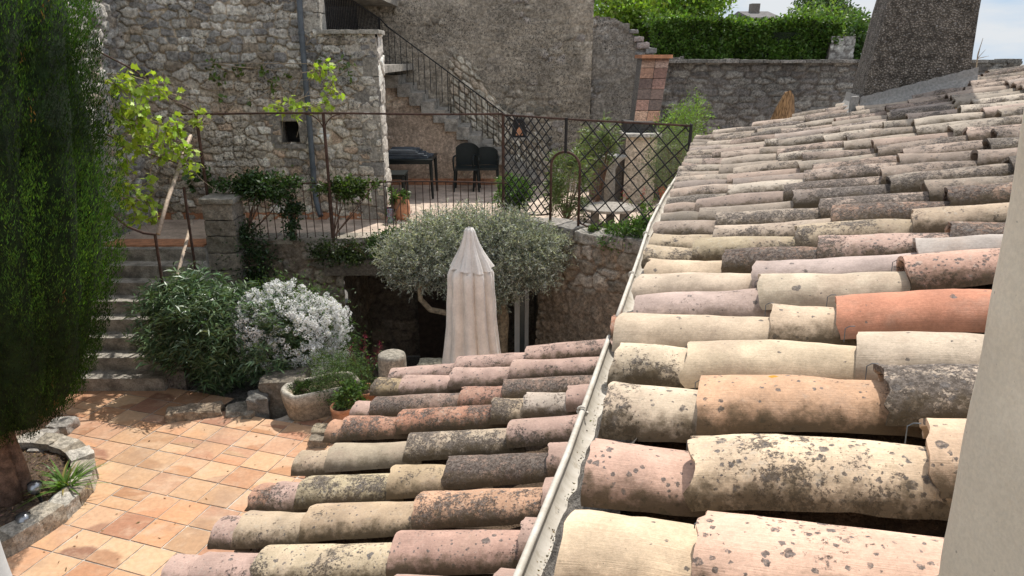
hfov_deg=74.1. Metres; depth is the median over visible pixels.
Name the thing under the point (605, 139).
oleander shrub
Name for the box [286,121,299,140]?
window
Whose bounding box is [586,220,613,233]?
valerian clump
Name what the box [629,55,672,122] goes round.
tiled flue
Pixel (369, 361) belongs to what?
plant
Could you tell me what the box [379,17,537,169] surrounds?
stair railing
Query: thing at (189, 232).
stair handrail
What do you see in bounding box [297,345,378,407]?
herb bush
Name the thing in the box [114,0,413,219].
stone house
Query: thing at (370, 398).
clay pot
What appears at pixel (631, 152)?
outdoor oven
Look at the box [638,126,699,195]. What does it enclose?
olive shrub
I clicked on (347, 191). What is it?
climbing plant
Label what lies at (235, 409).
rock
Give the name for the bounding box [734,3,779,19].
distant house
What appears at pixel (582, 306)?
retaining wall
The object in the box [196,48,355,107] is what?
wall creeper
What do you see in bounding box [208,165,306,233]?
climbing plant
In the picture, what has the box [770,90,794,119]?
cane screen
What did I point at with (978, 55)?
bare branch
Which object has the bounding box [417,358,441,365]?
rock
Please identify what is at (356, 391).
leafy herb
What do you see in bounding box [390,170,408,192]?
plastic table
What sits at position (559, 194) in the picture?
oleander shrub
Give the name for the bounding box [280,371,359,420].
stone trough
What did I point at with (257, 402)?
rock
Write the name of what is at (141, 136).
grape vine
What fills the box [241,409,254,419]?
rock
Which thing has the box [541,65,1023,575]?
tiled house roof
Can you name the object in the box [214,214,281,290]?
climbing plant
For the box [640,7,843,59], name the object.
clipped hedge
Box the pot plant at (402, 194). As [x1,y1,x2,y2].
[387,184,411,216]
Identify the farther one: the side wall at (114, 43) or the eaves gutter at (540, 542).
the side wall at (114, 43)
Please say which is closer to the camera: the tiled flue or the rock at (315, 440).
the rock at (315, 440)
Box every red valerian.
[347,335,383,387]
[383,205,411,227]
[620,186,663,214]
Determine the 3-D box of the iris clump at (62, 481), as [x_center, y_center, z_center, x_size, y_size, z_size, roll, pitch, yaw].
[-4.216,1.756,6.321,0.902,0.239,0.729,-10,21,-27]
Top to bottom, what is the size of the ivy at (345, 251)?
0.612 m
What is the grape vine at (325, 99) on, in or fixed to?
attached to the pergola frame
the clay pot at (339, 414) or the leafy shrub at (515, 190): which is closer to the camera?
the clay pot at (339, 414)
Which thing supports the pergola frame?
on the terrace floor
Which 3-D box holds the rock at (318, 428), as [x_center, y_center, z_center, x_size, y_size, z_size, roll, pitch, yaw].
[-2.001,1.628,7.374,0.308,0.303,0.258,0,19,0]
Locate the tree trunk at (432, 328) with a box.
[417,283,446,357]
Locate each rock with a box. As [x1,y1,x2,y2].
[164,400,224,422]
[225,401,246,417]
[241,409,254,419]
[246,389,271,418]
[258,365,311,417]
[308,434,327,448]
[311,423,328,434]
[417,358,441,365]
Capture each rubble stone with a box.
[27,447,44,452]
[38,428,59,433]
[45,416,79,434]
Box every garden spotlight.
[15,511,30,523]
[27,480,53,501]
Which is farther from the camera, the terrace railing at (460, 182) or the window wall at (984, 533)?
the terrace railing at (460, 182)
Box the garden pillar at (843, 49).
[825,36,855,59]
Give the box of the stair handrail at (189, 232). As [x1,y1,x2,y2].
[154,187,196,334]
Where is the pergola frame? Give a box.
[181,112,504,241]
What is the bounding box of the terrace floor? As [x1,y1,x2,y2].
[118,178,659,275]
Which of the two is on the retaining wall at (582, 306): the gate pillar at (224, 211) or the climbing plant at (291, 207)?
the gate pillar at (224, 211)
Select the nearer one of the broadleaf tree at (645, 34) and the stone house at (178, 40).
the stone house at (178, 40)
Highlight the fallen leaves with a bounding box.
[43,420,319,569]
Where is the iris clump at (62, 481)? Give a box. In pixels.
[17,458,113,508]
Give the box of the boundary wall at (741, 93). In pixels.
[655,59,1022,144]
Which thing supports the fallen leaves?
on the patio paving
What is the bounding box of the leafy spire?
[636,202,654,229]
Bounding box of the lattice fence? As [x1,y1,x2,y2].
[504,114,692,233]
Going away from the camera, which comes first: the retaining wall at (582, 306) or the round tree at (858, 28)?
the retaining wall at (582, 306)
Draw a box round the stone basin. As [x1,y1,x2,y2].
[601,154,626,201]
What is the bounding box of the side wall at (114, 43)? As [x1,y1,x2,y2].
[67,0,151,240]
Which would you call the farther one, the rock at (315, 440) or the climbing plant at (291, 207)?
the climbing plant at (291, 207)
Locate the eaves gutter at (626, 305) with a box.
[615,176,675,315]
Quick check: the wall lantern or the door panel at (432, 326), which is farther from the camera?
the wall lantern
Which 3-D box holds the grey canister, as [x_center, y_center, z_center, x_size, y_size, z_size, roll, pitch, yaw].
[-1.953,-1.157,10.899,0.090,0.218,0.090,0,19,0]
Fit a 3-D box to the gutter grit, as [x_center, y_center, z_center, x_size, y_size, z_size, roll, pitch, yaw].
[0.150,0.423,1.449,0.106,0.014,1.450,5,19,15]
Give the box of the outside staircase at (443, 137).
[383,72,540,184]
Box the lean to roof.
[160,339,611,575]
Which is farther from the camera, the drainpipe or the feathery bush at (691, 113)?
the feathery bush at (691, 113)
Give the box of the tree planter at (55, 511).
[0,432,98,557]
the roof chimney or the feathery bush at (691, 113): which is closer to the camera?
the roof chimney
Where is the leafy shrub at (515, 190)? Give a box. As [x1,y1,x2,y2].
[490,172,537,215]
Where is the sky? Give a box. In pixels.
[597,0,1023,63]
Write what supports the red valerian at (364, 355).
in the clay pot at (370, 398)
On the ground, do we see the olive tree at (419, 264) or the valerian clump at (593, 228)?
the olive tree at (419, 264)
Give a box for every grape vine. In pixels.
[96,63,215,229]
[262,56,350,134]
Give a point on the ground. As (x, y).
(413, 360)
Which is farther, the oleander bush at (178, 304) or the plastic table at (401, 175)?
the plastic table at (401, 175)
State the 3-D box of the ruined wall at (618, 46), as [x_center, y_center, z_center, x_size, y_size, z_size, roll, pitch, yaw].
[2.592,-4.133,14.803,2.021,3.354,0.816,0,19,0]
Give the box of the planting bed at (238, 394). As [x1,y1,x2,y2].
[190,338,348,419]
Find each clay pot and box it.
[330,402,353,419]
[357,383,376,400]
[394,194,409,220]
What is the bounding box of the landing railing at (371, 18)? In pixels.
[325,0,380,29]
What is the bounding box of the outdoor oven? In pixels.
[589,119,685,201]
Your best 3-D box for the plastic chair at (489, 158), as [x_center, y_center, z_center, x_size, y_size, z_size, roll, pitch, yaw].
[-0.515,-2.383,13.582,0.536,0.822,0.550,0,19,0]
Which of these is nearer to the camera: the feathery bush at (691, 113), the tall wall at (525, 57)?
the feathery bush at (691, 113)
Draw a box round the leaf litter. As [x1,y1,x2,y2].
[0,448,69,524]
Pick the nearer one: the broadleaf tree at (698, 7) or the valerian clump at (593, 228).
the valerian clump at (593, 228)
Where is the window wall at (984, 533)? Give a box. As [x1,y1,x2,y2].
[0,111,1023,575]
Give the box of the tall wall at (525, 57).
[325,0,594,176]
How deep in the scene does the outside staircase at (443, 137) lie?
13.89 m
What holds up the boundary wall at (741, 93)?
on the terrace floor
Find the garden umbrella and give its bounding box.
[442,227,500,363]
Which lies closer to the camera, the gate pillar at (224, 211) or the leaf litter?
the leaf litter
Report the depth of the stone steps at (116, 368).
8.84 m
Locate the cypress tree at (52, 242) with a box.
[0,0,135,507]
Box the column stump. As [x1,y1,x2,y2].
[378,349,406,376]
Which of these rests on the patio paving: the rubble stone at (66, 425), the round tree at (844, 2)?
the rubble stone at (66, 425)
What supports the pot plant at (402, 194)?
in the clay pot
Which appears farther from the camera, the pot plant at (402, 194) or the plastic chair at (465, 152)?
the plastic chair at (465, 152)
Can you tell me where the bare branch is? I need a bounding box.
[976,39,986,66]
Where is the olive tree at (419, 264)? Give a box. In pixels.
[365,196,578,352]
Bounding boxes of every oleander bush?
[119,259,272,396]
[229,291,321,386]
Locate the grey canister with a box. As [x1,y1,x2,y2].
[387,209,393,222]
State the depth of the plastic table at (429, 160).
12.55 m
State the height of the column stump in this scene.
0.779 m
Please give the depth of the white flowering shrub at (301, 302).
8.28 m
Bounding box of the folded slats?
[388,147,433,158]
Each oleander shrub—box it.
[538,144,599,222]
[570,111,625,201]
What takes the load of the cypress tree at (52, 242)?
in the tree planter at (55, 511)
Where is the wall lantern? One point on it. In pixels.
(519, 130)
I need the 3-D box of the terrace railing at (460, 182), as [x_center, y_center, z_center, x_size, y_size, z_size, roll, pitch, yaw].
[-2.011,-1.102,9.899,3.879,0.920,0.199,0,19,0]
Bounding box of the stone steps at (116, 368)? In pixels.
[70,239,214,390]
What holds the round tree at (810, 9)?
on the upper garden
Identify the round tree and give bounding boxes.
[782,0,856,35]
[790,0,861,26]
[833,7,870,58]
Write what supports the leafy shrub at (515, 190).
on the terrace floor
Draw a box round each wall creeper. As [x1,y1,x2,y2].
[178,162,219,193]
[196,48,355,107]
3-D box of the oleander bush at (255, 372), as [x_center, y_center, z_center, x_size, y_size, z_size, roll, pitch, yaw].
[-2.895,0.706,8.371,1.183,1.362,1.194,-9,21,-25]
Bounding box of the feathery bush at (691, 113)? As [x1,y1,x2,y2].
[653,87,718,180]
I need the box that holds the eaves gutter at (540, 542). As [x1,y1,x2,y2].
[513,335,614,575]
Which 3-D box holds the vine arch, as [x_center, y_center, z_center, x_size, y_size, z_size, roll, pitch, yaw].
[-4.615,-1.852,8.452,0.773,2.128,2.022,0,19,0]
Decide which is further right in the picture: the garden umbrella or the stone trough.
the garden umbrella
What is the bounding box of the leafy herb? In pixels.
[326,375,371,410]
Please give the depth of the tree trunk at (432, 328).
11.93 m
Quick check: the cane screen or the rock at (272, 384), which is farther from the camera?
the cane screen
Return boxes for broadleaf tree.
[594,0,685,35]
[618,6,670,41]
[654,0,736,17]
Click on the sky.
(1000, 24)
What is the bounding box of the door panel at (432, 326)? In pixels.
[417,283,446,357]
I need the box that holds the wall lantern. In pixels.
[509,118,529,140]
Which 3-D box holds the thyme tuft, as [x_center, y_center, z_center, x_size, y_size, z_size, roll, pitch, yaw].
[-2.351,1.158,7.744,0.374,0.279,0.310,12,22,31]
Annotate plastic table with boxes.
[389,153,437,198]
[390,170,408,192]
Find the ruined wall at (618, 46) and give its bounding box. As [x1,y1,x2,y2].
[588,16,683,172]
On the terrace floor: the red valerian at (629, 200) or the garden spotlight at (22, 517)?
the red valerian at (629, 200)
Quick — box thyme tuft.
[287,378,318,394]
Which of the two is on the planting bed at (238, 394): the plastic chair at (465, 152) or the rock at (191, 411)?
the rock at (191, 411)
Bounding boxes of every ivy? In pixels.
[304,233,386,268]
[363,225,407,264]
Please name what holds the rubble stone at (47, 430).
on the patio paving
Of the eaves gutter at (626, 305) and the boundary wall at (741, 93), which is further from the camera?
the boundary wall at (741, 93)
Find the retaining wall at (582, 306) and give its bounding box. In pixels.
[247,217,642,372]
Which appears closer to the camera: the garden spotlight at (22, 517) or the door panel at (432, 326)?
the garden spotlight at (22, 517)
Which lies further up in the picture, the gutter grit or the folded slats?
the folded slats
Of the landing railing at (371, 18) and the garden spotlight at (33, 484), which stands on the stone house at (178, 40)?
the landing railing at (371, 18)
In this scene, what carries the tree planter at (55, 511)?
on the patio paving
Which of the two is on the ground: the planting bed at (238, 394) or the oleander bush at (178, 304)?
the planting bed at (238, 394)
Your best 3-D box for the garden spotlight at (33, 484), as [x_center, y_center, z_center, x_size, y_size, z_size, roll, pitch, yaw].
[-4.270,1.864,6.167,0.226,0.272,0.159,4,19,11]
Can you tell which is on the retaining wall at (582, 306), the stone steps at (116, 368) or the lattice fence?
the lattice fence
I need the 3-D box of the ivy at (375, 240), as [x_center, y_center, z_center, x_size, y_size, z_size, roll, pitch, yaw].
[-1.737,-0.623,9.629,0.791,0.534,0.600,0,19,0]
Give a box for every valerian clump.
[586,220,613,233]
[595,211,648,256]
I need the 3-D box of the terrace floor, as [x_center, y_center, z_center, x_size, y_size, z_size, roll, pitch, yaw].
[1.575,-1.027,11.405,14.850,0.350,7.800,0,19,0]
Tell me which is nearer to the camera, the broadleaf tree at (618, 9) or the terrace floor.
the terrace floor
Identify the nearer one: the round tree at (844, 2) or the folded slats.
the folded slats
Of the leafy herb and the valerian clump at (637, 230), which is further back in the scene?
the valerian clump at (637, 230)
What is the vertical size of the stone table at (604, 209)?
0.330 m
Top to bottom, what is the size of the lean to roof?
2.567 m
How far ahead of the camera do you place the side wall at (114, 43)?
9.97 m
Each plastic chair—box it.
[452,143,480,191]
[472,146,498,191]
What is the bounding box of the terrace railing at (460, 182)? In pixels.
[242,181,506,237]
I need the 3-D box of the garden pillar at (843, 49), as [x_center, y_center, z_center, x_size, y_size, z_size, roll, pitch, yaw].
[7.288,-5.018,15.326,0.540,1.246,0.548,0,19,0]
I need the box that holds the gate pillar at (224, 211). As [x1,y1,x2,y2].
[198,193,250,291]
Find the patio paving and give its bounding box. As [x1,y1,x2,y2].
[6,388,332,575]
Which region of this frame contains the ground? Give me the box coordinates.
[204,64,1023,365]
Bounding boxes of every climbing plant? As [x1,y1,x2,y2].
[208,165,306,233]
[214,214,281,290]
[274,193,306,241]
[307,171,385,238]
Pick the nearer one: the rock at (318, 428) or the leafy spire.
the rock at (318, 428)
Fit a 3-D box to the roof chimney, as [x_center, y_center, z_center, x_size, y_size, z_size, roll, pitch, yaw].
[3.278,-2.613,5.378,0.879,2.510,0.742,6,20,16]
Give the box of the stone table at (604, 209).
[582,202,637,227]
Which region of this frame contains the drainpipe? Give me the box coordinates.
[296,0,322,216]
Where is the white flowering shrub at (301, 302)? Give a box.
[216,259,381,387]
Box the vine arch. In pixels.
[95,49,193,235]
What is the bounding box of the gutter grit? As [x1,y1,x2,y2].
[537,361,612,575]
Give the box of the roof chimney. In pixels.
[842,0,980,111]
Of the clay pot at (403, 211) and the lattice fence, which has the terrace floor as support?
the clay pot at (403, 211)

